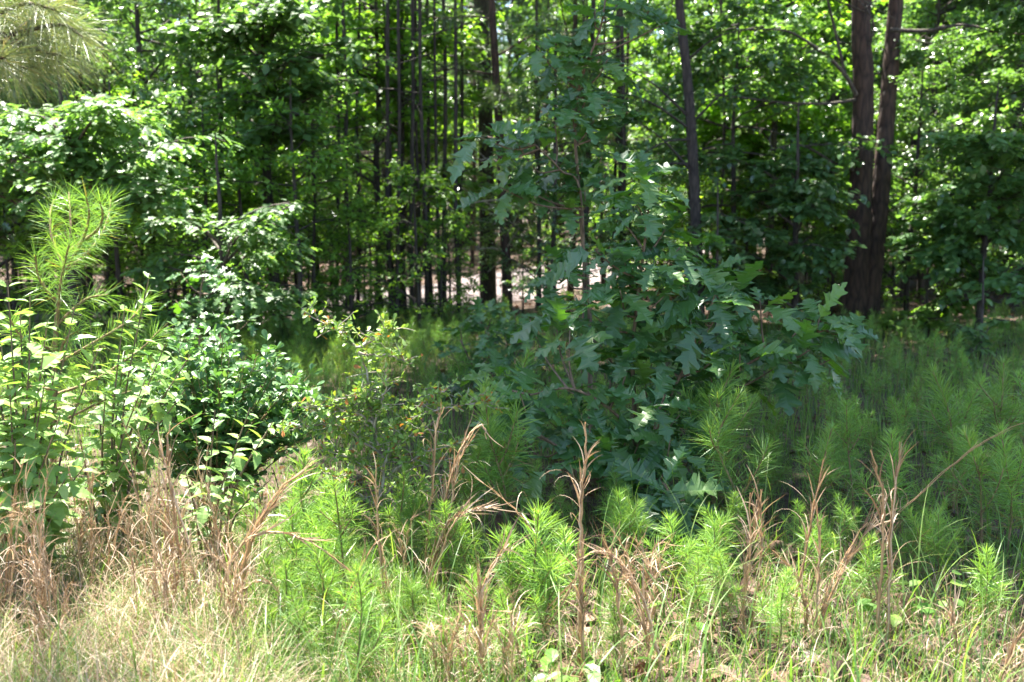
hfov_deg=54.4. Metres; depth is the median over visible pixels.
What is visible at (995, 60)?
tall hardwood
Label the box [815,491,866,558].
pine seedling
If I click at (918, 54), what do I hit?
young hardwood
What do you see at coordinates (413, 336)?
pine seedling
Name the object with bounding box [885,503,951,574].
pine seedling
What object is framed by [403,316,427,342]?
pine seedling
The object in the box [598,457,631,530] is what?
pine seedling
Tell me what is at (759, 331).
pine seedling
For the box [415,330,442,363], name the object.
pine seedling
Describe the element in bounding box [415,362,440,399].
pine seedling
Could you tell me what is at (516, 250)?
understory shrub
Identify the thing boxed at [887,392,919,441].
pine seedling
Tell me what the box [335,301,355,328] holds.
pine seedling
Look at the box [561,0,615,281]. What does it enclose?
slender pine
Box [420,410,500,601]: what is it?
dry grass clump
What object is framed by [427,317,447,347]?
pine seedling
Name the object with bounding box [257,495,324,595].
pine seedling
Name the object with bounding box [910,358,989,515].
pine seedling
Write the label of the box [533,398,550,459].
pine seedling
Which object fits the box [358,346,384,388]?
pine seedling
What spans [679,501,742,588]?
pine seedling
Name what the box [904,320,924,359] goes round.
pine seedling
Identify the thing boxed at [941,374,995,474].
pine seedling
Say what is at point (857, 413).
pine seedling
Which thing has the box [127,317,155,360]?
pine seedling
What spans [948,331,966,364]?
pine seedling
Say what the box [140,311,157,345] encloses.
pine seedling
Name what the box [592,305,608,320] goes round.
pine seedling
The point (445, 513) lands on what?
pine seedling
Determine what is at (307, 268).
understory shrub
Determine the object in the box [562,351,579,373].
pine seedling
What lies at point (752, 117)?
sweetgum tree
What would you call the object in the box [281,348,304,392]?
pine seedling
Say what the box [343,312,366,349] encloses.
pine seedling
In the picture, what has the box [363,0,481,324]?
slender pine
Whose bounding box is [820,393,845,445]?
pine seedling
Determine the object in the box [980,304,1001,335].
pine seedling
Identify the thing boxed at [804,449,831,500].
pine seedling
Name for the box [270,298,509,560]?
hawthorn shrub
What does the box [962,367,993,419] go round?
pine seedling
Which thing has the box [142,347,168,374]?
pine seedling
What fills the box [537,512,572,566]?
pine seedling
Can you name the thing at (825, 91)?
young hardwood
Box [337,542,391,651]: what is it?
pine seedling
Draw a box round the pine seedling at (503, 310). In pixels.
[497,294,512,318]
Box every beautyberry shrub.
[0,279,111,598]
[58,271,195,558]
[176,407,274,581]
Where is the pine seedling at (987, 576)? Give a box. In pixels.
[955,541,1023,637]
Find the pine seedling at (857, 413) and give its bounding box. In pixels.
[838,395,880,466]
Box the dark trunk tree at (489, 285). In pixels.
[475,0,496,305]
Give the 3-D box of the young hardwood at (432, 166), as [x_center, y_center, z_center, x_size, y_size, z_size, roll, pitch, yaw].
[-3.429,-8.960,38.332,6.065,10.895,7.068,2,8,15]
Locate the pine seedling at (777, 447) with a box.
[757,425,793,500]
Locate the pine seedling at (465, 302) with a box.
[460,296,470,316]
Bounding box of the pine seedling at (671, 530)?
[639,508,702,597]
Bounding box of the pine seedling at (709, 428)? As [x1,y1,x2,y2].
[684,382,789,549]
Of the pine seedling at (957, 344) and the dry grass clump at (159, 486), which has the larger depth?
the pine seedling at (957, 344)
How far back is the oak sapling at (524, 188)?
6.14 m
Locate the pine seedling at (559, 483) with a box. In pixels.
[545,478,583,548]
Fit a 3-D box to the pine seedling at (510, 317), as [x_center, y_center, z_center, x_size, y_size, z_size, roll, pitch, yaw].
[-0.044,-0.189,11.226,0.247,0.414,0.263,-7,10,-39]
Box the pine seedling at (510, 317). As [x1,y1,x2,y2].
[504,307,517,336]
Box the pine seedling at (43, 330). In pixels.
[34,319,53,350]
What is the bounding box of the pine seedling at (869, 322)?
[863,315,880,341]
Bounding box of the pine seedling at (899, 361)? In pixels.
[885,345,911,390]
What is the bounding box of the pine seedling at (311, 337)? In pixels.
[303,321,318,352]
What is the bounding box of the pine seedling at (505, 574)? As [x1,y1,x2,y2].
[486,522,541,616]
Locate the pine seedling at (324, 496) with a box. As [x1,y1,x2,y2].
[308,479,350,564]
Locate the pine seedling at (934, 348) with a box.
[919,327,949,380]
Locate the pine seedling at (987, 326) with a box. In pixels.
[983,315,1007,350]
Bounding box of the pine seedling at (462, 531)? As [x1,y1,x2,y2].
[432,502,502,601]
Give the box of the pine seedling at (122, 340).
[110,323,128,350]
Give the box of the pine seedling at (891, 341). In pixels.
[877,332,902,358]
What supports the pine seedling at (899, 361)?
on the ground at (780, 500)
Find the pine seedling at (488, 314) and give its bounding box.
[481,300,498,325]
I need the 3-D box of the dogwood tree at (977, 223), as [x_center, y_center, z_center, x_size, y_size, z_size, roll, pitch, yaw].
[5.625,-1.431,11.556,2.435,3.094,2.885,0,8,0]
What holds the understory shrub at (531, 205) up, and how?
on the ground at (780, 500)
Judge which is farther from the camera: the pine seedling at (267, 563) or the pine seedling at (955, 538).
the pine seedling at (955, 538)
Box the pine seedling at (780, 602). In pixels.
[749,565,802,664]
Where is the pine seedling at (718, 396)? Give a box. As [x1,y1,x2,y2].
[672,357,776,503]
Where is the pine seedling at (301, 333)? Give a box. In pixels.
[289,324,309,351]
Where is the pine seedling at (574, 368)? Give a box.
[570,353,587,377]
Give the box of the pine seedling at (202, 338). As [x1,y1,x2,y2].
[195,330,217,348]
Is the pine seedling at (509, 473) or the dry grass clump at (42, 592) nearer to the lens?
the dry grass clump at (42, 592)
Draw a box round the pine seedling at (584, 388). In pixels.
[573,369,597,401]
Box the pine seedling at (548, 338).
[543,331,559,361]
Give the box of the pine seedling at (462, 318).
[456,309,466,326]
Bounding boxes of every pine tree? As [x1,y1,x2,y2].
[280,7,405,283]
[503,0,655,302]
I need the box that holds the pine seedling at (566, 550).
[539,521,595,602]
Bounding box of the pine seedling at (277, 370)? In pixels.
[273,350,295,384]
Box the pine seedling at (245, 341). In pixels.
[240,332,257,357]
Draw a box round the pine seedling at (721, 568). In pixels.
[701,549,746,636]
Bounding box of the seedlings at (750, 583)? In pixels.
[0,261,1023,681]
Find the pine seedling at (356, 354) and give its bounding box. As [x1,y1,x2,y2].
[341,346,362,378]
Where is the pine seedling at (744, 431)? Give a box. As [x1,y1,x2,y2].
[714,397,750,458]
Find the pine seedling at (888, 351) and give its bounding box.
[880,342,900,380]
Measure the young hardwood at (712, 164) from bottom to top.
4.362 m
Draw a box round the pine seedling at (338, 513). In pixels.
[299,472,373,607]
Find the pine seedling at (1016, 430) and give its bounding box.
[989,425,1023,497]
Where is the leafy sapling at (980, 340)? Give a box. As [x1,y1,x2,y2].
[940,256,1023,364]
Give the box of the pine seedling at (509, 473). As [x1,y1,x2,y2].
[487,447,514,513]
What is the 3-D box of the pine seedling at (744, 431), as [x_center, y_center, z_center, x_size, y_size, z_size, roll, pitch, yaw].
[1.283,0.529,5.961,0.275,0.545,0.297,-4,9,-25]
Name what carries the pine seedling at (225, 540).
on the ground at (780, 500)
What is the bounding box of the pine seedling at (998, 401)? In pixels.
[983,384,1016,422]
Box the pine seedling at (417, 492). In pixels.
[396,474,447,550]
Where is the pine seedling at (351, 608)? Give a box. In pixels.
[324,556,397,681]
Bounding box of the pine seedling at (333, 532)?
[309,506,350,577]
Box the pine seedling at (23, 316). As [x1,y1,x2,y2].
[16,305,34,331]
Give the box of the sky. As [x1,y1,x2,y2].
[144,1,878,203]
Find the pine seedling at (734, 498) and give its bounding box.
[713,490,749,559]
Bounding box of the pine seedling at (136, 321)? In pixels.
[124,305,141,334]
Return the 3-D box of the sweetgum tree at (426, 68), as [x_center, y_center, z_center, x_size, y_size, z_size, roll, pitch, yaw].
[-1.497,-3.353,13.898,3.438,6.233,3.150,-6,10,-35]
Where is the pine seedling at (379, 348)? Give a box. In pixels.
[368,331,384,359]
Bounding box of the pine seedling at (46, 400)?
[33,377,59,416]
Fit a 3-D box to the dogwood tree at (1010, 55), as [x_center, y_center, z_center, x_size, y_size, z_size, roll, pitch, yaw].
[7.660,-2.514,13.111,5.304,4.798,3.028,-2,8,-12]
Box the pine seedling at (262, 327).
[248,324,272,344]
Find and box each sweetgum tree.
[0,0,212,305]
[0,0,234,337]
[155,0,394,340]
[193,0,402,272]
[279,0,492,309]
[314,0,495,310]
[318,0,508,301]
[526,0,722,292]
[541,0,729,292]
[660,0,909,303]
[680,53,893,291]
[825,0,1023,303]
[935,0,1022,258]
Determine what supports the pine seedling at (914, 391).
on the ground at (780, 500)
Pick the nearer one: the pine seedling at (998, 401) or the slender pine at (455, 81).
the pine seedling at (998, 401)
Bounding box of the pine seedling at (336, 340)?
[326,333,347,362]
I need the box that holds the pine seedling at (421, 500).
[395,495,438,560]
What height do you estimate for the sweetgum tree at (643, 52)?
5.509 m
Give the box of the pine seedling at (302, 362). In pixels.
[291,343,314,376]
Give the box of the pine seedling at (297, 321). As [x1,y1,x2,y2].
[290,312,314,338]
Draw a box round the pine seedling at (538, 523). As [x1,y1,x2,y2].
[481,497,577,633]
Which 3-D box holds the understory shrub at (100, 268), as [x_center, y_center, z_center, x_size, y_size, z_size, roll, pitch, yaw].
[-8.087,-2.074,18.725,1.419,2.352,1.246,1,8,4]
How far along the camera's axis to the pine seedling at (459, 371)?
7.93 m
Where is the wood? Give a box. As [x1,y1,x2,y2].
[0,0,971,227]
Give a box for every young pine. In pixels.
[321,0,408,274]
[330,2,432,168]
[425,4,515,254]
[430,0,527,267]
[457,29,501,178]
[516,11,565,239]
[599,11,649,234]
[625,0,665,211]
[629,1,665,205]
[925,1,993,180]
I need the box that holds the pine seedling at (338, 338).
[331,331,350,352]
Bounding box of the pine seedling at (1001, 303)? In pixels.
[997,298,1010,319]
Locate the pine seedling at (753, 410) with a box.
[736,393,761,439]
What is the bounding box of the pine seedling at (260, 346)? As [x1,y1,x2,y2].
[236,333,275,387]
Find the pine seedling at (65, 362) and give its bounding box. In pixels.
[47,338,75,372]
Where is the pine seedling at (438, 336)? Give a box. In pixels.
[432,322,450,353]
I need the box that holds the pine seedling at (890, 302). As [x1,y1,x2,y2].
[883,296,901,315]
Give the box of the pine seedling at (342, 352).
[327,338,353,373]
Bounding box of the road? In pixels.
[0,225,811,336]
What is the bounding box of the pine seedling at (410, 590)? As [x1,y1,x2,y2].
[381,564,441,658]
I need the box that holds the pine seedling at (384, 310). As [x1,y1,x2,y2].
[375,304,397,329]
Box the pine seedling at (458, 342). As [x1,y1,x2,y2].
[447,337,465,366]
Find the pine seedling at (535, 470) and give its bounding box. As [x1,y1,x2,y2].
[518,458,551,517]
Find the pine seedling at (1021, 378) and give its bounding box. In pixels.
[1013,360,1023,395]
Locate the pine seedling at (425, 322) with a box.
[416,313,432,338]
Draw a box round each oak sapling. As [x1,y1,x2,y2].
[160,253,259,361]
[423,296,549,408]
[447,0,692,428]
[460,150,880,547]
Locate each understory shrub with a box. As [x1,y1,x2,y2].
[0,193,67,346]
[0,222,56,289]
[2,234,43,285]
[92,260,105,273]
[142,192,230,316]
[181,187,217,262]
[279,203,362,333]
[302,213,388,322]
[303,225,367,320]
[333,176,371,252]
[351,203,416,320]
[362,180,408,278]
[363,144,434,240]
[366,216,437,319]
[392,210,486,327]
[404,203,488,323]
[464,123,544,228]
[493,221,566,313]
[524,219,581,297]
[556,187,611,238]
[577,166,638,283]
[627,182,682,300]
[648,183,690,276]
[658,171,719,296]
[704,181,789,268]
[710,177,783,263]
[736,213,778,278]
[761,217,814,291]
[762,224,835,283]
[781,175,848,314]
[789,220,840,284]
[799,198,845,298]
[812,218,845,283]
[841,217,898,291]
[882,186,927,306]
[889,176,931,285]
[940,243,1000,296]
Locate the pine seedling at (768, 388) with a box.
[760,373,778,418]
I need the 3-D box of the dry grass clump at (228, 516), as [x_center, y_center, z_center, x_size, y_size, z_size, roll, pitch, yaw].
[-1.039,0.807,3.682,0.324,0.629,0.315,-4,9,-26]
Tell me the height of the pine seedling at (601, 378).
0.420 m
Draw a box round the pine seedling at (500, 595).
[477,585,538,666]
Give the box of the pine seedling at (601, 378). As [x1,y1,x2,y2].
[595,374,614,421]
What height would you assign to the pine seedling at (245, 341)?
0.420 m
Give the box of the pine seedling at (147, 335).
[133,327,160,367]
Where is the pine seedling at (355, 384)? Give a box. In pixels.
[341,366,369,407]
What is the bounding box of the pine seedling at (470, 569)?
[448,564,495,658]
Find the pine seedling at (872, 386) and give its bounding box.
[861,363,894,409]
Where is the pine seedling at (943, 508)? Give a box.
[920,495,968,572]
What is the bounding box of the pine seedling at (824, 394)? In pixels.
[816,367,836,424]
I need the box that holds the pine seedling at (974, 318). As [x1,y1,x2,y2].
[962,317,978,345]
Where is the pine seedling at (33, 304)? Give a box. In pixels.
[26,300,41,316]
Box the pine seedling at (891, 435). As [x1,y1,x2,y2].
[844,425,921,552]
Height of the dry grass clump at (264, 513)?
0.792 m
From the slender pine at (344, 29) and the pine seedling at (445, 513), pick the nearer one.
the pine seedling at (445, 513)
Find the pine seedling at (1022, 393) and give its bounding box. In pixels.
[995,358,1023,462]
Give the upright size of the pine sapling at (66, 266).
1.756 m
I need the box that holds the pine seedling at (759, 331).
[749,322,766,343]
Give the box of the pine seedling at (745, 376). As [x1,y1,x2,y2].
[739,365,760,397]
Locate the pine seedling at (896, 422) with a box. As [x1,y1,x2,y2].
[881,396,908,468]
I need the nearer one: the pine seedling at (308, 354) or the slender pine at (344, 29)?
the pine seedling at (308, 354)
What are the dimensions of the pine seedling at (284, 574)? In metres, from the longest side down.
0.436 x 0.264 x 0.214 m
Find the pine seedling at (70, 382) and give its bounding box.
[59,363,84,393]
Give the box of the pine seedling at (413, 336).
[406,324,421,358]
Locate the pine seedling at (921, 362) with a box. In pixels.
[905,346,934,394]
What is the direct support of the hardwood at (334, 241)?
on the ground at (780, 500)
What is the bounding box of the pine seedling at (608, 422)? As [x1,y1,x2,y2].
[604,402,622,428]
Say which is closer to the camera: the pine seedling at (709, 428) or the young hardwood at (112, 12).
the pine seedling at (709, 428)
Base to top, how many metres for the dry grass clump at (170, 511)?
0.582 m
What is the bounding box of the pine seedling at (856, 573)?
[833,530,909,620]
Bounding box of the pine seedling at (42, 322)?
[34,313,50,340]
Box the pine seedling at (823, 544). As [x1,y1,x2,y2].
[794,513,842,596]
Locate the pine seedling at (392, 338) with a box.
[391,315,399,347]
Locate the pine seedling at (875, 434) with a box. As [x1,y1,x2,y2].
[858,416,901,485]
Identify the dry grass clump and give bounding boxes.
[0,452,38,661]
[0,455,69,639]
[0,464,35,622]
[0,484,82,650]
[0,489,50,616]
[0,493,54,637]
[6,463,81,660]
[8,535,98,673]
[51,415,131,599]
[57,528,117,592]
[71,485,149,605]
[83,494,186,596]
[105,452,191,612]
[119,529,216,637]
[121,418,186,569]
[121,532,202,640]
[128,475,192,557]
[131,482,210,603]
[147,413,212,616]
[179,417,227,577]
[179,452,264,592]
[185,502,352,655]
[187,517,266,652]
[194,478,269,595]
[210,443,321,611]
[311,531,389,659]
[355,453,408,629]
[369,495,429,598]
[398,590,494,681]
[404,405,454,591]
[406,478,523,608]
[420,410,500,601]
[428,597,512,681]
[442,506,537,681]
[463,465,585,610]
[470,577,546,681]
[546,522,697,681]
[547,404,615,672]
[589,517,678,614]
[618,525,685,619]
[707,471,794,647]
[752,456,837,633]
[763,486,856,647]
[788,497,899,639]
[837,423,1021,577]
[855,422,932,649]
[858,447,903,647]
[913,568,996,661]
[962,612,1023,681]
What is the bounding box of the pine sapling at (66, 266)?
[0,173,183,462]
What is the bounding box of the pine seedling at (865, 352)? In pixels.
[850,338,871,368]
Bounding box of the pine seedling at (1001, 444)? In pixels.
[978,418,1023,552]
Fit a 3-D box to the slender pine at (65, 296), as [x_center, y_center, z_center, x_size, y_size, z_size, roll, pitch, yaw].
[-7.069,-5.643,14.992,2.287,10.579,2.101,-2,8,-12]
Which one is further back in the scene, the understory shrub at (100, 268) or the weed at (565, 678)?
the understory shrub at (100, 268)
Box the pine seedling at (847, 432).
[811,395,881,524]
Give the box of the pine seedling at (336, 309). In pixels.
[327,299,347,320]
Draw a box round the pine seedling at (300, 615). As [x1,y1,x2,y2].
[278,587,338,677]
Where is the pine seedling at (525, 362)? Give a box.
[489,349,540,471]
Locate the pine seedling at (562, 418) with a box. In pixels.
[542,365,591,479]
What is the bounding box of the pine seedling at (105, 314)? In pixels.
[95,308,114,333]
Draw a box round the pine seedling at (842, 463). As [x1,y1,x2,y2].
[827,433,863,498]
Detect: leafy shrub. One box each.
[694,182,732,343]
[866,267,1000,339]
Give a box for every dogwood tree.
[557,0,901,313]
[683,101,869,315]
[884,80,1023,336]
[889,0,1023,231]
[913,7,1023,194]
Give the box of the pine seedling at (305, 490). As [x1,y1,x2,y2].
[269,442,343,569]
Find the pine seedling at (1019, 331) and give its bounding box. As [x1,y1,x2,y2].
[1003,317,1023,363]
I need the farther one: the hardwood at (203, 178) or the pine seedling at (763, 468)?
the hardwood at (203, 178)
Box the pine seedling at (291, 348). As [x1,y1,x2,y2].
[282,334,305,360]
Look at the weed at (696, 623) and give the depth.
3.65 m
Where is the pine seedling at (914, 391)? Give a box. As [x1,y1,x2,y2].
[903,376,930,433]
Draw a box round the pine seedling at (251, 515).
[226,485,270,562]
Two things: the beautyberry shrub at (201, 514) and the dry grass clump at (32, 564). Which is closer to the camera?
the dry grass clump at (32, 564)
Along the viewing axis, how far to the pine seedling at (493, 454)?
4.57 m
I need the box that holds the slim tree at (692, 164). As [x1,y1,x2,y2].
[616,0,748,314]
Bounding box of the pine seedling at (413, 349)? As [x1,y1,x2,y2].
[400,334,428,377]
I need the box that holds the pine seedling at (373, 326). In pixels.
[366,313,382,331]
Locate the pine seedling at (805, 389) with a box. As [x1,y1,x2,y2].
[789,364,823,401]
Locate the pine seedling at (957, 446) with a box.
[927,428,981,521]
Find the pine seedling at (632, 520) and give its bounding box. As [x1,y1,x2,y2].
[603,494,657,570]
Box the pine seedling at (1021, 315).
[1014,301,1023,332]
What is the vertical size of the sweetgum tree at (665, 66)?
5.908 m
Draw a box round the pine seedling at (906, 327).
[897,314,914,346]
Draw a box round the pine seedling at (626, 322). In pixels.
[625,318,639,331]
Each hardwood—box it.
[0,0,151,300]
[0,2,103,309]
[0,84,145,337]
[0,178,140,343]
[3,14,157,295]
[6,99,105,295]
[17,69,187,345]
[42,0,206,293]
[61,152,176,337]
[67,145,198,332]
[71,61,176,298]
[81,0,170,111]
[86,39,134,91]
[87,64,332,329]
[100,0,287,299]
[110,119,239,334]
[112,166,215,346]
[114,0,204,120]
[119,99,271,342]
[122,0,234,191]
[128,48,204,155]
[141,112,326,341]
[175,158,307,300]
[177,167,273,297]
[184,68,381,345]
[198,60,287,207]
[199,134,328,326]
[201,1,339,230]
[209,33,353,288]
[225,15,374,284]
[254,132,360,339]
[257,34,362,215]
[257,164,344,294]
[259,185,347,323]
[291,162,437,338]
[300,19,396,195]
[317,65,380,254]
[318,199,414,325]
[321,0,459,264]
[329,146,473,329]
[333,0,478,229]
[347,0,613,243]
[361,0,514,245]
[362,0,512,258]
[363,4,494,236]
[430,2,557,228]
[430,96,530,234]
[440,0,611,251]
[443,19,641,297]
[450,8,614,310]
[464,56,531,214]
[494,5,611,253]
[496,25,593,238]
[521,0,687,211]
[579,0,655,162]
[579,39,651,204]
[592,163,628,217]
[597,0,714,196]
[625,148,738,302]
[626,0,770,235]
[627,46,769,287]
[641,0,781,252]
[661,0,932,270]
[675,0,924,263]
[680,0,816,216]
[736,105,909,291]
[753,0,937,285]
[762,7,852,263]
[787,4,941,227]
[797,33,945,179]
[801,2,851,105]
[802,33,956,270]
[820,0,985,272]
[823,0,1008,275]
[824,0,1023,294]
[824,26,1021,311]
[828,1,1007,266]
[835,20,971,207]
[851,57,881,78]
[874,0,993,264]
[875,62,959,270]
[879,40,961,198]
[882,165,1006,311]
[886,3,993,145]
[889,0,1023,258]
[901,4,993,180]
[931,23,1023,264]
[960,251,1023,282]
[979,53,1023,133]
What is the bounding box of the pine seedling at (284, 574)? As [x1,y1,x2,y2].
[256,551,309,655]
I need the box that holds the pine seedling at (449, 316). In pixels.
[442,305,461,335]
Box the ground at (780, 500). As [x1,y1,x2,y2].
[0,206,1023,681]
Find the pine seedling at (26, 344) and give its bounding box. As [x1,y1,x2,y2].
[16,325,41,365]
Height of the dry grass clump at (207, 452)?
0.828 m
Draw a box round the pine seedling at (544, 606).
[511,549,577,648]
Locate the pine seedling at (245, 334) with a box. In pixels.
[239,321,251,349]
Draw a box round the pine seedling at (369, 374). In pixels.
[354,358,384,393]
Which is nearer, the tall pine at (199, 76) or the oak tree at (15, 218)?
the oak tree at (15, 218)
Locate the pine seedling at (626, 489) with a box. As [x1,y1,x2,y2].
[601,483,638,546]
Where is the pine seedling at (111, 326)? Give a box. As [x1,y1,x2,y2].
[102,315,116,346]
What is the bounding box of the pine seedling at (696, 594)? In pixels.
[670,554,713,652]
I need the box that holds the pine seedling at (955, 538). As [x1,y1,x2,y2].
[911,507,970,587]
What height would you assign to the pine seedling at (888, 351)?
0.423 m
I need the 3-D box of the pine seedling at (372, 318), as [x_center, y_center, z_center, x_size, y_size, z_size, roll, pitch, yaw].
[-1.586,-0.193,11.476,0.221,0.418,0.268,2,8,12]
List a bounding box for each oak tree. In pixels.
[0,0,163,322]
[0,8,110,260]
[0,57,244,369]
[120,133,322,341]
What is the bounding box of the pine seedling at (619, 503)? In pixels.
[592,486,645,570]
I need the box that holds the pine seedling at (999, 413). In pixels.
[966,355,1023,495]
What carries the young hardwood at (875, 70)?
on the ground at (780, 500)
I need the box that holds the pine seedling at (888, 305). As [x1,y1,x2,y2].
[878,303,897,334]
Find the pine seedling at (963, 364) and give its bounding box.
[941,349,975,390]
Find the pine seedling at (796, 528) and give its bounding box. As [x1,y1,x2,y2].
[778,499,817,568]
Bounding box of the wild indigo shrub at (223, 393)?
[88,318,344,522]
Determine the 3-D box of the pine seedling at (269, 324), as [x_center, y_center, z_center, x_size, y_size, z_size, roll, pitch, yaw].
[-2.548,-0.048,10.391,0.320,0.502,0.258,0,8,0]
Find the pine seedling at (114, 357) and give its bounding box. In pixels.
[108,343,129,376]
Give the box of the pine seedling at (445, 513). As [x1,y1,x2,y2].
[418,496,471,603]
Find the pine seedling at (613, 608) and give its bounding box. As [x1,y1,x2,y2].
[590,568,641,668]
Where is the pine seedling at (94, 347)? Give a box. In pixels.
[87,330,106,365]
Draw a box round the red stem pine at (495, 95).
[418,0,590,319]
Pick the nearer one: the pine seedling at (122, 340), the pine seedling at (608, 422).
the pine seedling at (608, 422)
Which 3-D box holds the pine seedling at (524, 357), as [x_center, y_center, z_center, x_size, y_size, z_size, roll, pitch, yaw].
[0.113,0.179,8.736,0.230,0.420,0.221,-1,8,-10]
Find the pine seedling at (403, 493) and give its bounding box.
[372,467,435,576]
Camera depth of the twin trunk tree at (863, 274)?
12.72 m
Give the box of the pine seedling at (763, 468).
[743,432,785,521]
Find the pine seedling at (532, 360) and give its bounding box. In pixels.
[521,354,544,388]
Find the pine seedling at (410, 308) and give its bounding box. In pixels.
[406,299,414,322]
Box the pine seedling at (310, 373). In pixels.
[301,363,322,403]
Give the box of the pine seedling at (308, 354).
[298,338,318,372]
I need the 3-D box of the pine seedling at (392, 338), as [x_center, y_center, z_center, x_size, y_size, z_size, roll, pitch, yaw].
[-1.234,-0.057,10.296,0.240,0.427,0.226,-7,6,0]
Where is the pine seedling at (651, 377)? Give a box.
[614,350,672,449]
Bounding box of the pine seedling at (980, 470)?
[926,423,1022,560]
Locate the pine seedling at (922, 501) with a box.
[898,476,941,541]
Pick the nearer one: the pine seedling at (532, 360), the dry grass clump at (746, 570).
the dry grass clump at (746, 570)
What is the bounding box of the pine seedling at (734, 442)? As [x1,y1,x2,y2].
[702,421,749,519]
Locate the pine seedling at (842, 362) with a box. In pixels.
[830,338,853,381]
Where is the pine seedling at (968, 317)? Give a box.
[962,303,975,323]
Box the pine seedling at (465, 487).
[446,439,499,538]
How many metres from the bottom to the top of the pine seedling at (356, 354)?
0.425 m
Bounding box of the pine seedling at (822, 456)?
[790,422,855,546]
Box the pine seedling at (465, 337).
[449,321,470,354]
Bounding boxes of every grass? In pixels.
[0,456,1023,681]
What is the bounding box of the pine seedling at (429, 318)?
[420,308,435,330]
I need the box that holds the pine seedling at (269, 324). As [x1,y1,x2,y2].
[257,314,280,342]
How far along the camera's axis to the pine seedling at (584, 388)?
7.55 m
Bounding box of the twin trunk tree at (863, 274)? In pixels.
[710,0,1023,322]
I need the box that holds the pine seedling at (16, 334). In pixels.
[1,312,34,347]
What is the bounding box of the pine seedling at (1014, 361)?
[1001,345,1023,390]
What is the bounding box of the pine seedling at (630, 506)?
[617,493,650,571]
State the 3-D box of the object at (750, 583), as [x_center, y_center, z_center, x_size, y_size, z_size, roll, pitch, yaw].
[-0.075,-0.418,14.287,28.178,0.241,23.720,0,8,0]
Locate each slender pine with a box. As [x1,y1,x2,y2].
[1,84,31,303]
[25,73,86,300]
[49,100,67,302]
[55,0,109,307]
[100,5,161,293]
[109,1,162,295]
[124,0,208,295]
[167,11,198,292]
[169,0,250,279]
[202,1,255,235]
[259,1,360,323]
[298,1,378,319]
[314,0,374,326]
[325,19,363,283]
[330,0,408,318]
[332,0,440,319]
[334,0,447,329]
[344,1,409,307]
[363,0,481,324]
[365,0,471,315]
[365,17,439,274]
[370,0,467,318]
[372,0,482,313]
[383,0,506,322]
[384,0,482,317]
[392,0,481,318]
[394,0,499,314]
[394,53,467,268]
[495,0,518,240]
[495,0,578,316]
[498,3,505,79]
[516,0,576,285]
[537,0,657,291]
[542,0,632,256]
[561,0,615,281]
[576,10,668,288]
[590,9,683,293]
[595,11,611,300]
[596,0,664,245]
[687,4,752,264]
[704,0,744,263]
[881,3,947,286]
[900,1,959,293]
[906,18,954,265]
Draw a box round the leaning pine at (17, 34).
[0,0,126,118]
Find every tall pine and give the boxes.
[195,0,204,101]
[514,4,532,244]
[557,14,565,240]
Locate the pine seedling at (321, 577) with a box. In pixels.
[289,533,347,658]
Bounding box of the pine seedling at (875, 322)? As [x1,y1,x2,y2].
[865,309,883,339]
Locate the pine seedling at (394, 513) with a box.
[380,506,425,568]
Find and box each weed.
[519,641,593,670]
[532,659,621,681]
[556,656,653,681]
[647,595,734,633]
[735,667,804,681]
[857,588,935,633]
[898,570,966,613]
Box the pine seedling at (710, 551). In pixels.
[672,518,741,606]
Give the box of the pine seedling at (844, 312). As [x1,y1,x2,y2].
[837,304,850,316]
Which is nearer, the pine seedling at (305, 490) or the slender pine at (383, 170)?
the pine seedling at (305, 490)
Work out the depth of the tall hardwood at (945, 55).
24.98 m
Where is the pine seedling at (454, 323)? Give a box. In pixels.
[447,317,459,345]
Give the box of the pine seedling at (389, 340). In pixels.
[377,324,393,352]
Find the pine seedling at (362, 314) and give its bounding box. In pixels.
[354,304,370,333]
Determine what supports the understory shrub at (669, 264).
on the ground at (780, 500)
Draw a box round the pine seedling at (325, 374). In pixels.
[311,356,343,395]
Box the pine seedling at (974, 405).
[951,385,995,437]
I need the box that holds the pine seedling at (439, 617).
[412,587,467,679]
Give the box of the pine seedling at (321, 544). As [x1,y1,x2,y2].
[295,507,347,608]
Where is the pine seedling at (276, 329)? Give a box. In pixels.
[266,312,285,339]
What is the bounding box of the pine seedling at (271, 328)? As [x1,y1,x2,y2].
[250,326,286,364]
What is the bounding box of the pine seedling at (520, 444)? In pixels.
[473,404,530,503]
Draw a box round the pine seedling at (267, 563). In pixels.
[249,554,284,623]
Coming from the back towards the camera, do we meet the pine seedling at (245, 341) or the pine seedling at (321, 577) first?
the pine seedling at (245, 341)
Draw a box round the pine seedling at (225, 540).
[221,531,250,590]
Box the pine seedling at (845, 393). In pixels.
[826,381,858,423]
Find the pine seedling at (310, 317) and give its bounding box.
[296,299,317,342]
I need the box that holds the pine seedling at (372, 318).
[365,308,383,330]
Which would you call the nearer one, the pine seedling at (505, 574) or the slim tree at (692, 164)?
the pine seedling at (505, 574)
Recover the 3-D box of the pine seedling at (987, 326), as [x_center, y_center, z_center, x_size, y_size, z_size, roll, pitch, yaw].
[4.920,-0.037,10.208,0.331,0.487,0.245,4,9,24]
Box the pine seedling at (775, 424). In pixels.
[757,397,791,444]
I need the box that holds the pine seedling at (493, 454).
[458,374,545,532]
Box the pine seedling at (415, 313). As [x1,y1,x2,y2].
[408,304,422,328]
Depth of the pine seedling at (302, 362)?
8.60 m
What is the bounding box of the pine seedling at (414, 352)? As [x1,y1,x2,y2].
[405,341,424,384]
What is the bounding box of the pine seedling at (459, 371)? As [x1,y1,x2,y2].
[443,346,476,396]
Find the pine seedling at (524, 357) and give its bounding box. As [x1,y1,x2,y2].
[515,346,534,365]

